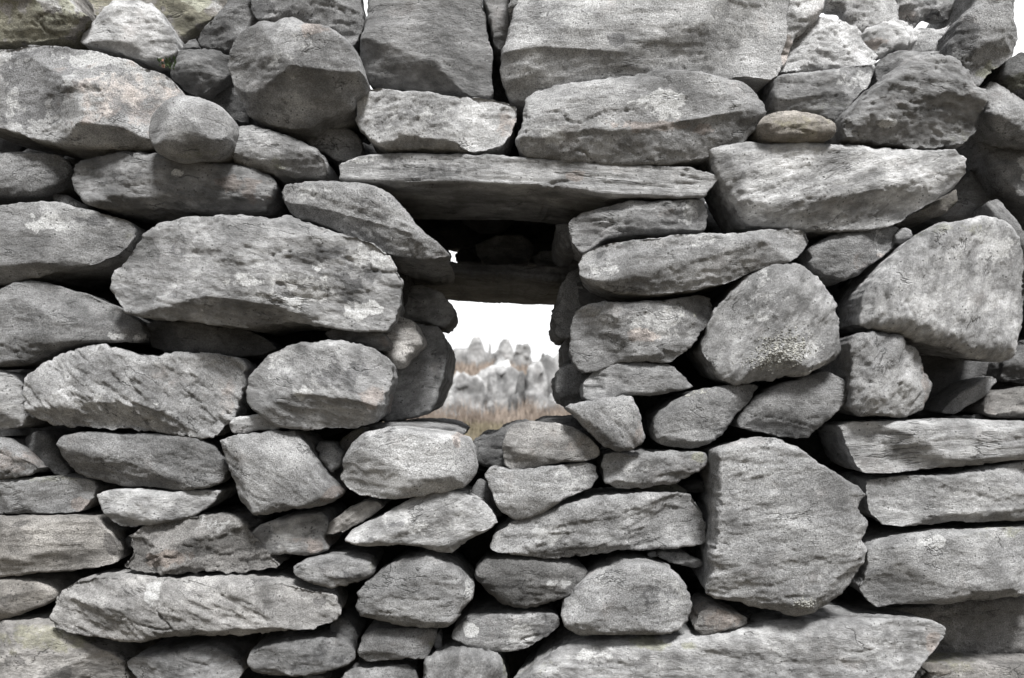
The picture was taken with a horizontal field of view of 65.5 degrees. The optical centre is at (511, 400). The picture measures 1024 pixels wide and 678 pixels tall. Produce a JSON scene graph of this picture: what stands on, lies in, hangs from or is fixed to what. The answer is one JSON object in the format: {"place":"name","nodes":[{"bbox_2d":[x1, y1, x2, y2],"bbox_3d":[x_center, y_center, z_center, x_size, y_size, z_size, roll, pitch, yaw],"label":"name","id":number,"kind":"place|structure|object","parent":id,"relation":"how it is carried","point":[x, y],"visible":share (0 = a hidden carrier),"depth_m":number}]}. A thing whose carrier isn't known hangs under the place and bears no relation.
{"place":"outdoors","nodes":[
{"label":"outdoors","id":0,"kind":"place"},
{"bbox_2d":[407,394,571,426],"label":"dry grass","id":1,"kind":"structure","parent":0,"point":[528,411],"depth_m":11.34},
{"bbox_2d":[455,368,525,440],"bbox_3d":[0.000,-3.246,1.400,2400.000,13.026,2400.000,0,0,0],"label":"ground","id":2,"kind":"structure","parent":0,"point":[483,427],"depth_m":10.75},
{"bbox_2d":[450,371,486,416],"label":"standing stone","id":3,"kind":"object","parent":2,"relation":"on","point":[465,386],"visible":0.46,"depth_m":12.72},
{"bbox_2d":[0,0,1023,677],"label":"rubble","id":4,"kind":"object","parent":2,"relation":"on","point":[476,548],"depth_m":1.66},
{"bbox_2d":[0,600,161,677],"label":"wall stone","id":5,"kind":"object","parent":4,"relation":"on","point":[36,643],"visible":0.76,"depth_m":1.36},
{"bbox_2d":[0,566,105,619],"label":"wall stone","id":6,"kind":"object","parent":5,"relation":"on","point":[22,594],"visible":0.66,"depth_m":1.38},
{"bbox_2d":[0,505,143,576],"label":"wall stone","id":7,"kind":"object","parent":6,"relation":"on","point":[93,537],"visible":0.85,"depth_m":1.37},
{"bbox_2d":[0,472,127,514],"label":"wall stone","id":8,"kind":"object","parent":7,"relation":"on","point":[44,493],"visible":0.8,"depth_m":1.38},
{"bbox_2d":[0,435,49,479],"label":"wall stone","id":9,"kind":"object","parent":8,"relation":"on","point":[19,457],"visible":0.53,"depth_m":1.37},
{"bbox_2d":[0,369,52,429],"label":"wall stone","id":10,"kind":"object","parent":9,"relation":"on","point":[14,414],"visible":0.46,"depth_m":1.37},
{"bbox_2d":[0,280,154,369],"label":"wall stone","id":11,"kind":"object","parent":10,"relation":"on","point":[41,323],"visible":0.82,"depth_m":1.36},
{"bbox_2d":[0,201,146,291],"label":"wall stone","id":12,"kind":"object","parent":11,"relation":"on","point":[68,246],"visible":0.84,"depth_m":1.36},
{"bbox_2d":[0,151,106,213],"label":"wall stone","id":13,"kind":"object","parent":12,"relation":"on","point":[31,177],"visible":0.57,"depth_m":1.39},
{"bbox_2d":[25,431,76,474],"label":"chip stone","id":14,"kind":"object","parent":8,"relation":"on","point":[43,447],"visible":0.6,"depth_m":1.41},
{"bbox_2d":[127,632,268,677],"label":"wall stone","id":15,"kind":"object","parent":4,"relation":"on","point":[205,656],"visible":0.81,"depth_m":1.37},
{"bbox_2d":[49,558,347,642],"bbox_3d":[-0.536,0.352,1.461,0.495,0.114,0.282,0,0,0],"label":"boulder","id":16,"kind":"object","parent":15,"relation":"on","point":[123,604],"visible":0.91,"depth_m":1.34},
{"bbox_2d":[125,505,291,575],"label":"wall stone","id":17,"kind":"object","parent":16,"relation":"on","point":[219,538],"visible":0.86,"depth_m":1.36},
{"bbox_2d":[97,482,236,526],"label":"wall stone","id":18,"kind":"object","parent":17,"relation":"on","point":[134,506],"visible":0.88,"depth_m":1.36},
{"bbox_2d":[56,432,231,490],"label":"wall stone","id":19,"kind":"object","parent":18,"relation":"on","point":[165,461],"visible":0.93,"depth_m":1.36},
{"bbox_2d":[23,343,257,439],"bbox_3d":[-0.644,-0.016,1.478,0.379,0.165,0.285,0,0,0],"label":"wall stone","id":20,"kind":"object","parent":19,"relation":"on","point":[201,395],"visible":0.98,"depth_m":1.35},
{"bbox_2d":[146,320,285,358],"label":"wall stone","id":21,"kind":"object","parent":20,"relation":"on","point":[172,336],"visible":0.77,"depth_m":1.40},
{"bbox_2d":[293,542,383,588],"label":"wall stone","id":22,"kind":"object","parent":16,"relation":"on","point":[335,565],"visible":0.92,"depth_m":1.34},
{"bbox_2d":[252,502,346,555],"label":"wall stone","id":23,"kind":"object","parent":22,"relation":"on","point":[301,532],"visible":0.94,"depth_m":1.36},
{"bbox_2d":[220,430,347,515],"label":"boulder","id":24,"kind":"object","parent":23,"relation":"on","point":[272,471],"visible":0.94,"depth_m":1.32},
{"bbox_2d":[229,414,286,432],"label":"chip stone","id":25,"kind":"object","parent":24,"relation":"on","point":[250,423],"visible":0.6,"depth_m":1.35},
{"bbox_2d":[246,339,398,430],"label":"wall stone","id":26,"kind":"object","parent":24,"relation":"on","point":[307,386],"visible":1,"depth_m":1.32},
{"bbox_2d":[110,214,404,335],"bbox_3d":[-0.428,-0.214,1.458,0.491,0.198,0.337,0,0,0],"label":"boulder","id":27,"kind":"object","parent":26,"relation":"on","point":[284,275],"visible":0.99,"depth_m":1.31},
{"bbox_2d":[72,151,293,226],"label":"wall stone","id":28,"kind":"object","parent":27,"relation":"on","point":[153,189],"visible":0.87,"depth_m":1.36},
{"bbox_2d":[0,45,184,160],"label":"boulder","id":29,"kind":"object","parent":28,"relation":"on","point":[80,105],"visible":0.88,"depth_m":1.36},
{"bbox_2d":[0,0,95,49],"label":"boulder","id":30,"kind":"object","parent":29,"relation":"on","point":[60,23],"visible":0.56,"depth_m":1.37},
{"bbox_2d":[80,0,187,95],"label":"wall stone","id":31,"kind":"object","parent":29,"relation":"on","point":[142,34],"visible":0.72,"depth_m":1.38},
{"bbox_2d":[89,0,226,43],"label":"boulder","id":32,"kind":"object","parent":31,"relation":"on","point":[188,20],"visible":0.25,"depth_m":1.46},
{"bbox_2d":[148,95,238,163],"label":"cobble","id":33,"kind":"object","parent":28,"relation":"on","point":[184,129],"visible":0.87,"depth_m":1.30},
{"bbox_2d":[282,181,454,285],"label":"wall stone","id":34,"kind":"object","parent":27,"relation":"on","point":[382,219],"visible":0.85,"depth_m":1.35},
{"bbox_2d":[231,125,340,189],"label":"wall stone","id":35,"kind":"object","parent":34,"relation":"on","point":[282,160],"visible":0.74,"depth_m":1.35},
{"bbox_2d":[228,17,370,145],"bbox_3d":[-0.364,-0.557,1.453,0.238,0.186,0.324,0,0,0],"label":"boulder","id":36,"kind":"object","parent":35,"relation":"on","point":[296,78],"visible":0.91,"depth_m":1.32},
{"bbox_2d":[251,0,366,55],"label":"boulder","id":37,"kind":"object","parent":36,"relation":"on","point":[345,18],"visible":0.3,"depth_m":1.40},
{"bbox_2d":[325,329,392,352],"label":"wall stone","id":38,"kind":"object","parent":26,"relation":"on","point":[381,342],"visible":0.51,"depth_m":1.37},
{"bbox_2d":[383,316,426,368],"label":"wall stone","id":39,"kind":"object","parent":26,"relation":"on","point":[407,338],"visible":0.74,"depth_m":1.43},
{"bbox_2d":[326,497,390,533],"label":"chip stone","id":40,"kind":"object","parent":23,"relation":"on","point":[356,514],"visible":0.92,"depth_m":1.36},
{"bbox_2d":[209,85,259,126],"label":"wall stone","id":41,"kind":"object","parent":4,"relation":"on","point":[228,101],"visible":0.27,"depth_m":1.45},
{"bbox_2d":[170,48,232,100],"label":"wall stone","id":42,"kind":"object","parent":41,"relation":"on","point":[203,73],"visible":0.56,"depth_m":1.41},
{"bbox_2d":[198,0,258,54],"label":"wall stone","id":43,"kind":"object","parent":42,"relation":"on","point":[227,25],"visible":0.48,"depth_m":1.43},
{"bbox_2d":[341,654,424,677],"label":"wall stone","id":44,"kind":"object","parent":4,"relation":"on","point":[359,667],"visible":0.56,"depth_m":1.37},
{"bbox_2d":[247,608,365,676],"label":"wall stone","id":45,"kind":"object","parent":44,"relation":"on","point":[321,649],"visible":0.87,"depth_m":1.35},
{"bbox_2d":[330,601,368,642],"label":"packing stone","id":46,"kind":"object","parent":45,"relation":"on","point":[350,622],"visible":0.71,"depth_m":1.42},
{"bbox_2d":[357,619,437,661],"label":"wall stone","id":47,"kind":"object","parent":44,"relation":"on","point":[382,640],"visible":0.69,"depth_m":1.36},
{"bbox_2d":[355,546,474,628],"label":"boulder","id":48,"kind":"object","parent":47,"relation":"on","point":[419,587],"visible":0.94,"depth_m":1.33},
{"bbox_2d":[345,484,497,552],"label":"wall stone","id":49,"kind":"object","parent":48,"relation":"on","point":[451,521],"visible":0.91,"depth_m":1.33},
{"bbox_2d":[340,426,477,498],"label":"sill stone","id":50,"kind":"object","parent":49,"relation":"on","point":[396,462],"visible":0.99,"depth_m":1.31},
{"bbox_2d":[360,418,469,434],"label":"sill stone","id":51,"kind":"object","parent":50,"relation":"on","point":[460,427],"visible":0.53,"depth_m":1.48},
{"bbox_2d":[380,323,455,421],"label":"jamb stone","id":52,"kind":"object","parent":51,"relation":"on","point":[425,382],"visible":0.65,"depth_m":1.55},
{"bbox_2d":[403,285,457,333],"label":"wall stone","id":53,"kind":"object","parent":52,"relation":"on","point":[426,306],"visible":0.73,"depth_m":1.62},
{"bbox_2d":[425,230,451,260],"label":"packing stone","id":54,"kind":"object","parent":4,"relation":"on","point":[439,238],"visible":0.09,"depth_m":1.98},
{"bbox_2d":[428,220,555,251],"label":"packing stone","id":55,"kind":"object","parent":54,"relation":"on","point":[458,237],"visible":0.13,"depth_m":2.01},
{"bbox_2d":[423,621,509,677],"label":"wall stone","id":56,"kind":"object","parent":4,"relation":"on","point":[451,658],"visible":0.67,"depth_m":1.34},
{"bbox_2d":[452,590,559,651],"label":"wall stone","id":57,"kind":"object","parent":56,"relation":"on","point":[486,620],"visible":0.8,"depth_m":1.36},
{"bbox_2d":[474,548,587,608],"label":"wall stone","id":58,"kind":"object","parent":57,"relation":"on","point":[521,581],"visible":0.83,"depth_m":1.35},
{"bbox_2d":[490,487,705,558],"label":"boulder","id":59,"kind":"object","parent":58,"relation":"on","point":[596,521],"visible":0.95,"depth_m":1.35},
{"bbox_2d":[485,461,597,519],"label":"wall stone","id":60,"kind":"object","parent":59,"relation":"on","point":[519,494],"visible":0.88,"depth_m":1.34},
{"bbox_2d":[473,419,528,466],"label":"sill stone","id":61,"kind":"object","parent":60,"relation":"on","point":[488,443],"visible":0.55,"depth_m":1.42},
{"bbox_2d":[502,421,599,468],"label":"sill stone","id":62,"kind":"object","parent":60,"relation":"on","point":[530,444],"visible":1,"depth_m":1.35},
{"bbox_2d":[535,415,600,443],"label":"sill stone","id":63,"kind":"object","parent":62,"relation":"on","point":[570,420],"visible":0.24,"depth_m":1.48},
{"bbox_2d":[551,363,589,409],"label":"jamb stone","id":64,"kind":"object","parent":63,"relation":"on","point":[567,380],"visible":0.62,"depth_m":1.50},
{"bbox_2d":[558,337,570,367],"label":"jamb stone","id":65,"kind":"object","parent":64,"relation":"on","point":[563,351],"visible":0.27,"depth_m":1.65},
{"bbox_2d":[548,268,583,345],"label":"jamb stone","id":66,"kind":"object","parent":65,"relation":"on","point":[567,305],"visible":0.72,"depth_m":1.56},
{"bbox_2d":[416,261,568,304],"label":"lintel slab","id":67,"kind":"structure","parent":66,"relation":"on","point":[509,283],"depth_m":1.82},
{"bbox_2d":[475,235,533,265],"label":"packing stone","id":68,"kind":"object","parent":67,"relation":"on","point":[508,249],"visible":0.91,"depth_m":1.82},
{"bbox_2d":[551,223,574,266],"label":"packing stone","id":69,"kind":"object","parent":67,"relation":"on","point":[563,254],"visible":0.81,"depth_m":1.48},
{"bbox_2d":[597,447,707,488],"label":"wall stone","id":70,"kind":"object","parent":59,"relation":"on","point":[641,467],"visible":0.97,"depth_m":1.34},
{"bbox_2d":[565,395,644,451],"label":"wall stone","id":71,"kind":"object","parent":70,"relation":"on","point":[614,423],"visible":1,"depth_m":1.32},
{"bbox_2d":[579,362,692,400],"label":"wall stone","id":72,"kind":"object","parent":71,"relation":"on","point":[635,378],"visible":0.88,"depth_m":1.36},
{"bbox_2d":[569,295,712,373],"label":"wall stone","id":73,"kind":"object","parent":72,"relation":"on","point":[604,334],"visible":0.97,"depth_m":1.36},
{"bbox_2d":[578,229,807,301],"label":"boulder","id":74,"kind":"object","parent":73,"relation":"on","point":[668,267],"visible":0.95,"depth_m":1.33},
{"bbox_2d":[568,199,707,261],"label":"wall stone","id":75,"kind":"object","parent":74,"relation":"on","point":[629,220],"visible":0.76,"depth_m":1.38},
{"bbox_2d":[339,153,717,224],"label":"lintel slab","id":76,"kind":"structure","parent":75,"relation":"on","point":[456,186],"depth_m":1.37},
{"bbox_2d":[306,127,365,170],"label":"wall stone","id":77,"kind":"object","parent":76,"relation":"on","point":[337,147],"visible":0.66,"depth_m":1.42},
{"bbox_2d":[355,88,516,155],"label":"boulder","id":78,"kind":"object","parent":76,"relation":"on","point":[388,121],"visible":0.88,"depth_m":1.36},
{"bbox_2d":[360,0,493,99],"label":"boulder","id":79,"kind":"object","parent":78,"relation":"on","point":[442,47],"visible":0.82,"depth_m":1.38},
{"bbox_2d":[515,68,765,169],"bbox_3d":[0.220,-0.487,1.482,0.429,0.167,0.291,0,0,0],"label":"wall stone","id":80,"kind":"object","parent":76,"relation":"on","point":[670,118],"visible":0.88,"depth_m":1.34},
{"bbox_2d":[500,0,789,128],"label":"boulder","id":81,"kind":"object","parent":80,"relation":"on","point":[549,44],"visible":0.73,"depth_m":1.36},
{"bbox_2d":[491,59,515,123],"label":"packing stone","id":82,"kind":"object","parent":81,"relation":"on","point":[499,94],"visible":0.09,"depth_m":1.54},
{"bbox_2d":[482,0,509,68],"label":"wall stone","id":83,"kind":"object","parent":82,"relation":"on","point":[497,18],"visible":0.49,"depth_m":1.42},
{"bbox_2d":[642,384,757,448],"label":"wall stone","id":84,"kind":"object","parent":70,"relation":"on","point":[694,418],"visible":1,"depth_m":1.35},
{"bbox_2d":[686,263,840,384],"bbox_3d":[0.440,-0.132,1.462,0.236,0.211,0.299,0,0,0],"label":"boulder","id":85,"kind":"object","parent":84,"relation":"on","point":[771,322],"visible":0.99,"depth_m":1.33},
{"bbox_2d":[514,599,945,677],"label":"boulder","id":86,"kind":"object","parent":4,"relation":"on","point":[841,638],"visible":0.87,"depth_m":1.32},
{"bbox_2d":[561,549,691,635],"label":"boulder","id":87,"kind":"object","parent":86,"relation":"on","point":[624,592],"visible":0.97,"depth_m":1.31},
{"bbox_2d":[688,592,746,635],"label":"chip stone","id":88,"kind":"object","parent":86,"relation":"on","point":[709,615],"visible":0.95,"depth_m":1.33},
{"bbox_2d":[691,436,867,616],"bbox_3d":[0.453,0.208,1.420,0.269,0.298,0.268,0,0,0],"label":"boulder","id":89,"kind":"object","parent":86,"relation":"on","point":[786,526],"visible":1,"depth_m":1.29},
{"bbox_2d":[729,371,847,438],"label":"wall stone","id":90,"kind":"object","parent":89,"relation":"on","point":[806,406],"visible":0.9,"depth_m":1.36},
{"bbox_2d":[849,520,1023,606],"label":"wall stone","id":91,"kind":"object","parent":86,"relation":"on","point":[949,562],"visible":0.9,"depth_m":1.35},
{"bbox_2d":[837,460,1023,525],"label":"wall stone","id":92,"kind":"object","parent":91,"relation":"on","point":[985,492],"visible":0.83,"depth_m":1.36},
{"bbox_2d":[817,418,1023,472],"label":"wall stone","id":93,"kind":"object","parent":92,"relation":"on","point":[884,445],"visible":0.98,"depth_m":1.35},
{"bbox_2d":[810,331,931,417],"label":"wall stone","id":94,"kind":"object","parent":93,"relation":"on","point":[881,374],"visible":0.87,"depth_m":1.34},
{"bbox_2d":[834,215,1023,361],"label":"boulder","id":95,"kind":"object","parent":94,"relation":"on","point":[951,290],"visible":0.94,"depth_m":1.32},
{"bbox_2d":[788,226,898,287],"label":"wall stone","id":96,"kind":"object","parent":95,"relation":"on","point":[831,260],"visible":0.8,"depth_m":1.39},
{"bbox_2d":[697,142,966,244],"bbox_3d":[0.557,-0.370,1.490,0.444,0.154,0.285,0,0,0],"label":"boulder","id":97,"kind":"object","parent":96,"relation":"on","point":[815,192],"visible":0.92,"depth_m":1.35},
{"bbox_2d":[746,110,835,143],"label":"cobble","id":98,"kind":"object","parent":97,"relation":"on","point":[793,126],"visible":0.76,"depth_m":1.33},
{"bbox_2d":[823,53,987,149],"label":"boulder","id":99,"kind":"object","parent":97,"relation":"on","point":[928,101],"visible":0.82,"depth_m":1.34},
{"bbox_2d":[746,65,873,140],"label":"wall stone","id":100,"kind":"object","parent":99,"relation":"on","point":[831,94],"visible":0.74,"depth_m":1.40},
{"bbox_2d":[779,16,877,74],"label":"rubble stone","id":101,"kind":"object","parent":100,"relation":"on","point":[823,43],"visible":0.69,"depth_m":1.42},
{"bbox_2d":[853,50,938,101],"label":"wall stone","id":102,"kind":"object","parent":99,"relation":"on","point":[886,64],"visible":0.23,"depth_m":1.42},
{"bbox_2d":[862,19,918,60],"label":"rubble stone","id":103,"kind":"object","parent":102,"relation":"on","point":[884,38],"visible":0.69,"depth_m":1.44},
{"bbox_2d":[821,0,898,32],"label":"rubble stone","id":104,"kind":"object","parent":103,"relation":"on","point":[861,15],"visible":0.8,"depth_m":1.44},
{"bbox_2d":[905,22,951,51],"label":"rubble stone","id":105,"kind":"object","parent":102,"relation":"on","point":[927,39],"visible":0.31,"depth_m":1.44},
{"bbox_2d":[898,0,953,28],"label":"rubble stone","id":106,"kind":"object","parent":105,"relation":"on","point":[914,13],"visible":0.64,"depth_m":1.45},
{"bbox_2d":[926,0,1017,86],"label":"boulder","id":107,"kind":"object","parent":99,"relation":"on","point":[978,39],"visible":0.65,"depth_m":1.36},
{"bbox_2d":[892,190,957,228],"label":"packing stone","id":108,"kind":"object","parent":97,"relation":"on","point":[940,206],"visible":0.74,"depth_m":1.43},
{"bbox_2d":[926,414,988,419],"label":"chip stone","id":109,"kind":"object","parent":93,"relation":"on","point":[974,416],"visible":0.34,"depth_m":1.42},
{"bbox_2d":[923,376,996,413],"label":"chip stone","id":110,"kind":"object","parent":109,"relation":"on","point":[955,397],"visible":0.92,"depth_m":1.41},
{"bbox_2d":[907,354,1023,419],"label":"packing stone","id":111,"kind":"object","parent":93,"relation":"on","point":[941,372],"visible":0.17,"depth_m":1.48},
{"bbox_2d":[958,385,1023,418],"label":"wall stone","id":112,"kind":"object","parent":93,"relation":"on","point":[1003,402],"visible":0.68,"depth_m":1.39},
{"bbox_2d":[986,340,1023,383],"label":"wall stone","id":113,"kind":"object","parent":112,"relation":"on","point":[1008,371],"visible":0.49,"depth_m":1.42},
{"bbox_2d":[972,199,1023,293],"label":"wall stone","id":114,"kind":"object","parent":113,"relation":"on","point":[996,208],"visible":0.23,"depth_m":1.43},
{"bbox_2d":[909,170,991,234],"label":"packing stone","id":115,"kind":"object","parent":114,"relation":"on","point":[972,196],"visible":0.41,"depth_m":1.49},
{"bbox_2d":[955,138,1023,230],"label":"wall stone","id":116,"kind":"object","parent":115,"relation":"on","point":[998,172],"visible":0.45,"depth_m":1.44},
{"bbox_2d":[956,82,1023,149],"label":"wall stone","id":117,"kind":"object","parent":116,"relation":"on","point":[1000,122],"visible":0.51,"depth_m":1.39},
{"bbox_2d":[978,52,1023,99],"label":"chip stone","id":118,"kind":"object","parent":117,"relation":"on","point":[1008,74],"visible":0.45,"depth_m":1.40},
{"bbox_2d":[914,652,1023,677],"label":"wall stone","id":119,"kind":"object","parent":4,"relation":"on","point":[974,665],"visible":0.45,"depth_m":1.41},
{"bbox_2d":[835,586,1023,653],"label":"wall stone","id":120,"kind":"object","parent":119,"relation":"on","point":[995,626],"visible":0.38,"depth_m":1.46},
{"bbox_2d":[524,361,547,411],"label":"standing stone","id":121,"kind":"object","parent":2,"relation":"on","point":[536,382],"visible":0.54,"depth_m":12.82},
{"bbox_2d":[363,0,1023,360],"label":"sky","id":122,"kind":"structure","parent":0,"point":[521,324]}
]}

